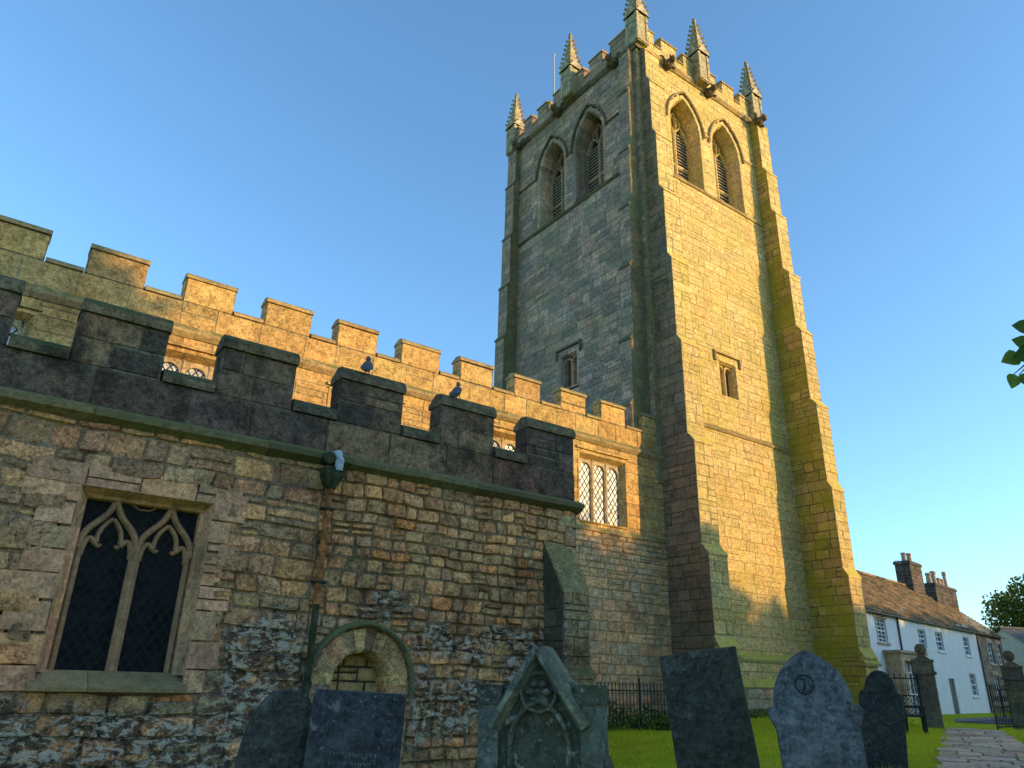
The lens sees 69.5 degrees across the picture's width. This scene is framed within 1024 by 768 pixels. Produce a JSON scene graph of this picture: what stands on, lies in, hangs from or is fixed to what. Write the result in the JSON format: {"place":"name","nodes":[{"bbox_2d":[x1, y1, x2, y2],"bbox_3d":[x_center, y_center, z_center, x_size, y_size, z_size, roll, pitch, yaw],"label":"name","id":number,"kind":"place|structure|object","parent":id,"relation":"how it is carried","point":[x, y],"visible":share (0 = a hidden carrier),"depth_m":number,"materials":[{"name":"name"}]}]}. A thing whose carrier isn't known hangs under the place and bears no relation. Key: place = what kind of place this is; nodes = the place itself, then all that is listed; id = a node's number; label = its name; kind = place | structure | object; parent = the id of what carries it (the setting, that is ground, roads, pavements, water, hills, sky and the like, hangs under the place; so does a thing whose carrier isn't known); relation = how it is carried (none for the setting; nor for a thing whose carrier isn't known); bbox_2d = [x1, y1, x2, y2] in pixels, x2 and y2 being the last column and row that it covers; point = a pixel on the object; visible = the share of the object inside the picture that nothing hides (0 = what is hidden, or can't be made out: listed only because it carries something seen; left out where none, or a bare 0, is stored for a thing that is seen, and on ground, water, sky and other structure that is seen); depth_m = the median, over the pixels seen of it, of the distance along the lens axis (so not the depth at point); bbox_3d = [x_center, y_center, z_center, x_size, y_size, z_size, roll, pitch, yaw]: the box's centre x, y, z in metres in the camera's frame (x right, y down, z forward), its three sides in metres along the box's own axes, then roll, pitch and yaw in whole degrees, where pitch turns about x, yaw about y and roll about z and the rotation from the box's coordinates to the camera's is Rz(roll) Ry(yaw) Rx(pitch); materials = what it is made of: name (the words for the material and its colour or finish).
{"place":"outdoors","nodes":[
{"label":"outdoors","id":0,"kind":"place"},
{"bbox_2d":[0,0,1023,633],"label":"sky","id":1,"kind":"structure","parent":0,"point":[347,160],"materials":[{"name":"blue"}]},
{"bbox_2d":[608,712,1023,767],"bbox_3d":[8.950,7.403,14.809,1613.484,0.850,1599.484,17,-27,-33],"label":"ground","id":2,"kind":"structure","parent":0,"point":[948,719],"depth_m":13.53,"materials":[{"name":"green plant"}]},
{"bbox_2d":[234,689,311,767],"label":"gravestone","id":3,"kind":"object","parent":2,"relation":"on","point":[275,734],"visible":0.73,"depth_m":4.73,"materials":[{"name":"grey stone"}]},
{"bbox_2d":[303,689,406,767],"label":"gravestone","id":4,"kind":"object","parent":2,"relation":"on","point":[354,729],"visible":1,"depth_m":4.76,"materials":[{"name":"grey stone"}]},
{"bbox_2d":[0,0,881,767],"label":"church","id":5,"kind":"structure","parent":2,"relation":"on","point":[220,520],"depth_m":13.01,"materials":[{"name":"stone"}]},
{"bbox_2d":[6,302,43,345],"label":"clerestory window","id":6,"kind":"structure","parent":5,"relation":"in","point":[25,321],"depth_m":13.02,"materials":[{"name":"stone"}]},
{"bbox_2d":[24,484,214,692],"bbox_3d":[-4.609,2.427,8.879,1.634,2.354,0.480,17,-27,-33],"label":"window","id":7,"kind":"structure","parent":5,"relation":"in","point":[121,618],"depth_m":8.92,"materials":[{"name":"glass"}]},
{"bbox_2d":[162,340,215,379],"bbox_3d":[-6.240,0.284,14.378,1.914,2.085,0.318,17,-27,-33],"label":"clerestory window","id":8,"kind":"structure","parent":5,"relation":"in","point":[175,359],"depth_m":14.56,"materials":[{"name":"stone"}]},
{"bbox_2d":[301,621,414,767],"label":"blocked doorway","id":9,"kind":"structure","parent":5,"relation":"in","point":[362,664],"depth_m":10.32,"materials":[{"name":"stone"}]},
{"bbox_2d":[326,381,405,424],"bbox_3d":[-3.337,1.146,16.326,1.914,2.084,0.317,17,-27,-33],"label":"clerestory window","id":10,"kind":"structure","parent":5,"relation":"in","point":[328,382],"depth_m":16.06,"materials":[{"name":"stone"}]},
{"bbox_2d":[360,356,372,373],"bbox_3d":[-2.273,-0.305,11.610,0.216,0.343,0.256,20,-29,-39],"label":"pigeon","id":11,"kind":"object","parent":5,"relation":"on","point":[366,366],"visible":0.96,"depth_m":11.54,"materials":[{"name":"grey"}]},
{"bbox_2d":[449,382,461,398],"bbox_3d":[-0.957,0.106,12.543,0.216,0.343,0.256,2,-22,-2],"label":"pigeon","id":12,"kind":"object","parent":5,"relation":"on","point":[456,391],"visible":0.94,"depth_m":12.48,"materials":[{"name":"grey"}]},
{"bbox_2d":[493,423,515,450],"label":"clerestory window","id":13,"kind":"structure","parent":5,"relation":"in","point":[502,439],"depth_m":18.68,"materials":[{"name":"stone"}]},
{"bbox_2d":[535,135,567,229],"bbox_3d":[1.926,-8.437,30.587,0.916,4.258,2.100,17,-27,-33],"label":"belfry window","id":14,"kind":"structure","parent":5,"relation":"in","point":[552,159],"depth_m":31.01,"materials":[{"name":"stone"}]},
{"bbox_2d":[555,338,581,389],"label":"small window","id":15,"kind":"structure","parent":5,"relation":"in","point":[569,361],"depth_m":26.52,"materials":[{"name":"stone"}]},
{"bbox_2d":[570,104,606,203],"bbox_3d":[3.268,-9.097,28.879,0.917,4.258,2.100,17,-27,-33],"label":"belfry window","id":16,"kind":"structure","parent":5,"relation":"in","point":[587,130],"depth_m":29.27,"materials":[{"name":"stone"}]},
{"bbox_2d":[576,444,628,529],"bbox_3d":[2.427,2.844,20.200,1.914,2.080,0.317,17,-27,-33],"label":"clerestory window","id":17,"kind":"structure","parent":5,"relation":"in","point":[602,480],"depth_m":20.31,"materials":[{"name":"stone"}]},
{"bbox_2d":[666,91,706,191],"bbox_3d":[6.387,-9.291,28.270,2.180,4.300,0.918,17,-27,-33],"label":"belfry window","id":18,"kind":"structure","parent":5,"relation":"in","point":[690,132],"depth_m":28.64,"materials":[{"name":"stone"}]},
{"bbox_2d":[713,349,741,402],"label":"small window","id":19,"kind":"structure","parent":5,"relation":"in","point":[727,371],"depth_m":25.23,"materials":[{"name":"stone"}]},
{"bbox_2d":[708,118,747,214],"bbox_3d":[8.321,-8.717,29.570,2.180,4.300,0.916,17,-27,-33],"label":"belfry window","id":20,"kind":"structure","parent":5,"relation":"in","point":[722,141],"depth_m":29.95,"materials":[{"name":"stone"}]},
{"bbox_2d":[473,646,614,767],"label":"gravestone","id":21,"kind":"object","parent":2,"relation":"on","point":[542,709],"visible":1,"depth_m":4.21,"materials":[{"name":"stone"}]},
{"bbox_2d":[597,677,668,731],"bbox_3d":[2.097,7.327,16.829,6.765,1.300,0.065,17,-27,-33],"label":"iron railing","id":22,"kind":"object","parent":2,"relation":"on","point":[639,690],"visible":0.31,"depth_m":17.43,"materials":[{"name":"black metal"}]},
{"bbox_2d":[607,700,670,731],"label":"weeds","id":23,"kind":"object","parent":2,"relation":"on","point":[647,721],"visible":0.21,"depth_m":17.39,"materials":[{"name":"green plant"}]},
{"bbox_2d":[659,646,760,767],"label":"gravestone","id":24,"kind":"object","parent":2,"relation":"on","point":[708,714],"visible":1,"depth_m":5.65,"materials":[{"name":"grey stone"}]},
{"bbox_2d":[768,650,867,767],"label":"gravestone","id":25,"kind":"object","parent":2,"relation":"on","point":[815,713],"visible":1,"depth_m":4.57,"materials":[{"name":"grey stone"}]},
{"bbox_2d":[749,708,913,725],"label":"wall foot weeds","id":26,"kind":"object","parent":2,"relation":"on","point":[757,713],"depth_m":20.26,"materials":[{"name":"green plant"}]},
{"bbox_2d":[858,670,908,767],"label":"gravestone","id":27,"kind":"object","parent":2,"relation":"on","point":[883,726],"visible":0.94,"depth_m":10.70,"materials":[{"name":"grey stone"}]},
{"bbox_2d":[902,696,928,734],"bbox_3d":[10.465,8.627,19.202,0.535,0.950,1.500,-9,-24,23],"label":"bench","id":28,"kind":"object","parent":2,"relation":"on","point":[922,715],"visible":0.56,"depth_m":18.64,"materials":[{"name":"brown wood"}]},
{"bbox_2d":[856,552,992,714],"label":"rendered cottage","id":29,"kind":"structure","parent":2,"relation":"on","point":[897,632],"depth_m":42.05,"materials":[{"name":"white paint"}]},
{"bbox_2d":[872,613,890,645],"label":"window","id":30,"kind":"structure","parent":29,"relation":"in","point":[879,623],"depth_m":36.79,"materials":[{"name":"white paint"}]},
{"bbox_2d":[917,629,929,650],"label":"window","id":31,"kind":"structure","parent":29,"relation":"in","point":[920,632],"depth_m":40.59,"materials":[{"name":"white paint"}]},
{"bbox_2d":[935,632,946,652],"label":"window","id":32,"kind":"structure","parent":29,"relation":"in","point":[938,637],"depth_m":42.38,"materials":[{"name":"white paint"}]},
{"bbox_2d":[948,678,958,713],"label":"door","id":33,"kind":"structure","parent":29,"relation":"in","point":[950,680],"depth_m":41.80,"materials":[{"name":"paint"}]},
{"bbox_2d":[962,637,973,657],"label":"window","id":34,"kind":"structure","parent":29,"relation":"in","point":[966,648],"depth_m":45.61,"materials":[{"name":"white paint"}]},
{"bbox_2d":[969,673,980,697],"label":"window","id":35,"kind":"structure","parent":29,"relation":"in","point":[972,680],"depth_m":44.76,"materials":[{"name":"white paint"}]},
{"bbox_2d":[910,644,943,728],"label":"gate pier","id":36,"kind":"structure","parent":2,"relation":"on","point":[923,666],"depth_m":22.20,"materials":[{"name":"stone"}]},
{"bbox_2d":[888,673,922,716],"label":"iron gate","id":37,"kind":"structure","parent":36,"relation":"attached to","point":[913,690],"depth_m":22.21,"materials":[{"name":"black metal"}]},
{"bbox_2d":[907,571,1008,712],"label":"stone cottage","id":38,"kind":"structure","parent":2,"relation":"on","point":[939,591],"depth_m":50.14,"materials":[{"name":"brown stone"}]},
{"bbox_2d":[985,638,997,665],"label":"window","id":39,"kind":"structure","parent":38,"relation":"in","point":[989,641],"depth_m":48.78,"materials":[{"name":"white paint"}]},
{"bbox_2d":[992,671,1003,699],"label":"window","id":40,"kind":"structure","parent":38,"relation":"in","point":[995,673],"depth_m":48.13,"materials":[{"name":"white paint"}]},
{"bbox_2d":[994,640,1001,664],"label":"window","id":41,"kind":"structure","parent":38,"relation":"in","point":[996,641],"depth_m":50.14,"materials":[{"name":"white paint"}]},
{"bbox_2d":[954,716,1010,721],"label":"kerb","id":42,"kind":"structure","parent":2,"relation":"on","point":[973,719],"depth_m":30.76,"materials":[{"name":"stone"}]},
{"bbox_2d":[980,572,1023,631],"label":"tree","id":43,"kind":"object","parent":2,"relation":"on","point":[1012,606],"visible":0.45,"depth_m":66.40,"materials":[{"name":"green plant"}]},
{"bbox_2d":[995,626,1023,673],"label":"slate roofed cottage","id":44,"kind":"structure","parent":2,"relation":"on","point":[1013,641],"depth_m":53.66,"materials":[{"name":"white paint"}]},
{"bbox_2d":[999,650,1023,729],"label":"gate pier","id":45,"kind":"structure","parent":2,"relation":"on","point":[1012,677],"depth_m":23.26,"materials":[{"name":"stone"}]},
{"bbox_2d":[988,683,1014,729],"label":"iron gate","id":46,"kind":"structure","parent":45,"relation":"attached to","point":[1001,706],"depth_m":22.63,"materials":[{"name":"black metal"}]},
{"bbox_2d":[1001,320,1023,388],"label":"lime tree","id":47,"kind":"object","parent":2,"relation":"on","point":[1011,357],"visible":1,"depth_m":4.03,"materials":[{"name":"green plant"}]},
{"bbox_2d":[935,727,1023,767],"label":"path","id":48,"kind":"structure","parent":0,"point":[991,745],"depth_m":13.53,"materials":[{"name":"stone"}]},
{"bbox_2d":[960,719,1011,723],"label":"road","id":49,"kind":"structure","parent":0,"point":[988,721],"depth_m":29.68,"materials":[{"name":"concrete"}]}
]}

